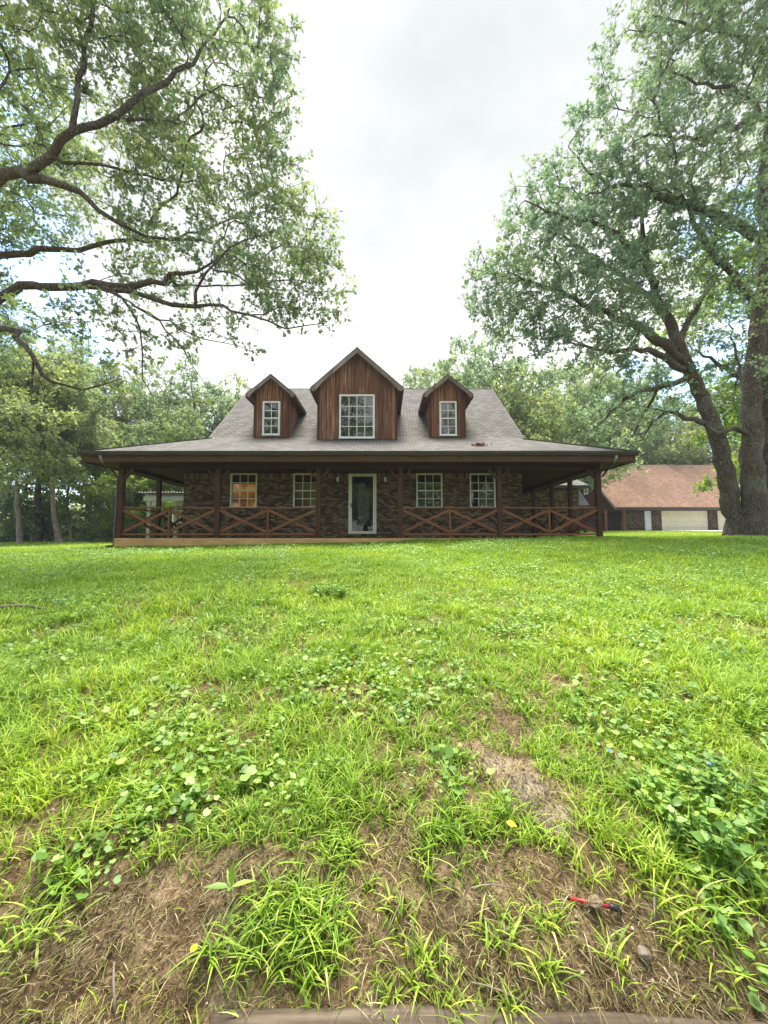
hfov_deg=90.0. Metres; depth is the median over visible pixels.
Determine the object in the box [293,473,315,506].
window
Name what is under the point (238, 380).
woodland tree
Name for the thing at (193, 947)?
leaf
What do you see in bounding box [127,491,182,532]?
woodland tree
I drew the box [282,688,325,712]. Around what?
leafy weed
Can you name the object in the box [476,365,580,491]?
woodland tree
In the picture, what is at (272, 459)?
brick house
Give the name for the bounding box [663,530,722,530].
driveway
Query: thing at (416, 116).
sky
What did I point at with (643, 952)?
stone
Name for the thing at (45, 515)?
bush
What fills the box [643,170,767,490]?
oak tree
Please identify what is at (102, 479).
woodland tree
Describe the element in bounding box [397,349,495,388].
woodland tree
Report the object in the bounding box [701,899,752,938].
leafy weed
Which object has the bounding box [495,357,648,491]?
woodland tree
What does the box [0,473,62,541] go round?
bush
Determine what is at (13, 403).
woodland tree
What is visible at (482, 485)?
window
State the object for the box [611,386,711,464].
woodland tree
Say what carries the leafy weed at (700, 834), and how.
on the ground at (190, 913)
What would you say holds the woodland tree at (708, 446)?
on the ground at (190, 913)
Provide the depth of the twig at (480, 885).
1.31 m
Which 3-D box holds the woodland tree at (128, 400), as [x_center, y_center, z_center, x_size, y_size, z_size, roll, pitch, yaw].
[-21.869,-5.730,31.564,7.660,16.456,7.047,3,-5,-35]
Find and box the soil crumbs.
[1,646,767,1023]
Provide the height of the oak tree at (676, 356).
13.207 m
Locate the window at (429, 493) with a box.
[416,473,442,506]
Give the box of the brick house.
[77,347,639,546]
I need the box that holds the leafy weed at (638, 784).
[621,768,683,813]
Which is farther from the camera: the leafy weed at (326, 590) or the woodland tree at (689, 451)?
the woodland tree at (689, 451)
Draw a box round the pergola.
[139,492,183,537]
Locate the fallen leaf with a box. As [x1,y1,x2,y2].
[507,820,516,826]
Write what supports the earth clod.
on the plastic rod
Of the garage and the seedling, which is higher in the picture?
the garage
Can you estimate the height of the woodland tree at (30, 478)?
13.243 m
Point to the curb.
(344, 1015)
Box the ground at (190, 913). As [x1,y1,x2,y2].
[0,531,767,1023]
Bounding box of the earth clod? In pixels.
[588,894,603,908]
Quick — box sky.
[0,0,767,519]
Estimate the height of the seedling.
0.140 m
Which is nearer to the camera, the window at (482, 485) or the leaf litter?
the leaf litter
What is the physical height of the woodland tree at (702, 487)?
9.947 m
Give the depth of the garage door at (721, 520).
34.58 m
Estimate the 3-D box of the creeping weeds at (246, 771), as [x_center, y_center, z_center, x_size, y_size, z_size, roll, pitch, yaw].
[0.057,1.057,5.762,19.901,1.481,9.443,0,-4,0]
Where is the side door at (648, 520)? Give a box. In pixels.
[644,511,651,530]
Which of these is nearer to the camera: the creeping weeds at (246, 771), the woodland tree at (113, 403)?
the creeping weeds at (246, 771)
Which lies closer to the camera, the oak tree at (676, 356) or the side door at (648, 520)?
the oak tree at (676, 356)
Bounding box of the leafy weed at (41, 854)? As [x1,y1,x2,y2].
[31,812,106,864]
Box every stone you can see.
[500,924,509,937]
[635,945,650,960]
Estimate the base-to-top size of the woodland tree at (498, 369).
16.114 m
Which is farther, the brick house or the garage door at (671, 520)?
the garage door at (671, 520)
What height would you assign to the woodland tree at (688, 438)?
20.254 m
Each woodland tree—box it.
[0,317,100,492]
[0,344,89,543]
[0,355,127,541]
[3,342,121,542]
[28,388,123,536]
[30,404,105,541]
[37,442,145,541]
[45,329,119,540]
[72,389,208,506]
[75,350,166,536]
[83,354,241,490]
[84,437,183,537]
[87,404,207,537]
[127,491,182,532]
[178,372,252,430]
[352,363,460,476]
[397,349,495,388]
[429,327,615,480]
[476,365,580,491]
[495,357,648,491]
[530,355,681,464]
[564,361,700,464]
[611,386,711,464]
[646,405,740,464]
[657,371,741,464]
[690,406,740,500]
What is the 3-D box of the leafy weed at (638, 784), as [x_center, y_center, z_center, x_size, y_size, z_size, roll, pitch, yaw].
[1.091,1.164,1.581,0.164,0.134,0.228,2,-5,-33]
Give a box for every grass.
[0,531,767,1023]
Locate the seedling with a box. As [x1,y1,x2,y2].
[203,859,254,904]
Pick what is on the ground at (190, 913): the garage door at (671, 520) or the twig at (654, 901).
the twig at (654, 901)
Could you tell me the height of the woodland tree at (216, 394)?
15.975 m
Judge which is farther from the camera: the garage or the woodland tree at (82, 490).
the garage
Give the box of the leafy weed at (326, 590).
[307,582,347,598]
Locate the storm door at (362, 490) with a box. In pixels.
[348,474,375,533]
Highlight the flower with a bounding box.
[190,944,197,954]
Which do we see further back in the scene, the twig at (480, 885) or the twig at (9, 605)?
the twig at (9, 605)
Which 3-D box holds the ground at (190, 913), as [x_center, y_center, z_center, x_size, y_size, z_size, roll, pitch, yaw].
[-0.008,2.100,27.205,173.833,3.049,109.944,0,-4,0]
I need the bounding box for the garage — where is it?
[579,465,740,530]
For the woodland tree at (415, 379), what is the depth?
48.23 m
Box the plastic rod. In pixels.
[568,896,621,914]
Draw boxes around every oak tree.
[0,0,359,401]
[457,92,745,535]
[581,0,767,535]
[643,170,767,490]
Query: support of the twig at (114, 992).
on the ground at (190, 913)
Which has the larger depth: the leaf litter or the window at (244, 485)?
the window at (244, 485)
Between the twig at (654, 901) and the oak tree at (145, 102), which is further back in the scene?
the oak tree at (145, 102)
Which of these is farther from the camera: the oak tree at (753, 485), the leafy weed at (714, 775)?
the oak tree at (753, 485)
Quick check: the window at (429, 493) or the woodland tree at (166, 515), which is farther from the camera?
the woodland tree at (166, 515)
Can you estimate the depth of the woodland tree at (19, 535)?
21.13 m
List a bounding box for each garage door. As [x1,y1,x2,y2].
[661,511,707,530]
[717,511,725,529]
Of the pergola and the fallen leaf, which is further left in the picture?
the pergola
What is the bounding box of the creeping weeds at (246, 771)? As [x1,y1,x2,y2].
[0,535,767,1010]
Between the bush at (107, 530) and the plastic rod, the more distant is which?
the bush at (107, 530)
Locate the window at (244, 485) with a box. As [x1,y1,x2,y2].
[230,473,256,506]
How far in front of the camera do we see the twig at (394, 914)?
1.23 m
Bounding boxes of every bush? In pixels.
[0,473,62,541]
[0,482,86,541]
[82,483,154,538]
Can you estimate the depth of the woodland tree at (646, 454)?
44.51 m
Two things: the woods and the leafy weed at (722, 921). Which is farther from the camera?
the woods
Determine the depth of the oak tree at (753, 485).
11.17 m
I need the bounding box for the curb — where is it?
[209,1002,767,1023]
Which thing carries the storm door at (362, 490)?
in the brick house
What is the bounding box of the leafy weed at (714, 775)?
[675,751,767,836]
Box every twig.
[0,604,45,609]
[112,961,116,1011]
[386,888,401,935]
[471,884,512,888]
[471,981,537,1010]
[653,882,659,921]
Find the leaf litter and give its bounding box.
[471,442,491,445]
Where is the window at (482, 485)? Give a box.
[470,473,495,506]
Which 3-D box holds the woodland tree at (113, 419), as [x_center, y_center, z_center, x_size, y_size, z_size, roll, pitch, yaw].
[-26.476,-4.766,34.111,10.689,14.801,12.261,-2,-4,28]
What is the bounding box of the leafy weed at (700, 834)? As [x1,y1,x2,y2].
[645,769,756,866]
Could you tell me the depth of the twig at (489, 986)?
1.11 m
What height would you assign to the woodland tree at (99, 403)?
11.785 m
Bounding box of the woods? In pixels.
[0,459,180,540]
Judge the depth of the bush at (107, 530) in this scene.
28.48 m
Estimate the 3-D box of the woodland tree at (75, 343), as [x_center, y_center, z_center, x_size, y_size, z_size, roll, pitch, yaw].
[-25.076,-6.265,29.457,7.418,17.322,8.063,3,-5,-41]
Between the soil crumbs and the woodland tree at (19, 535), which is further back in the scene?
the woodland tree at (19, 535)
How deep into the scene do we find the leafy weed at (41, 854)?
1.39 m
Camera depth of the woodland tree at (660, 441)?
43.40 m
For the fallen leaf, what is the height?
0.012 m
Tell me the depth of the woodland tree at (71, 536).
26.78 m

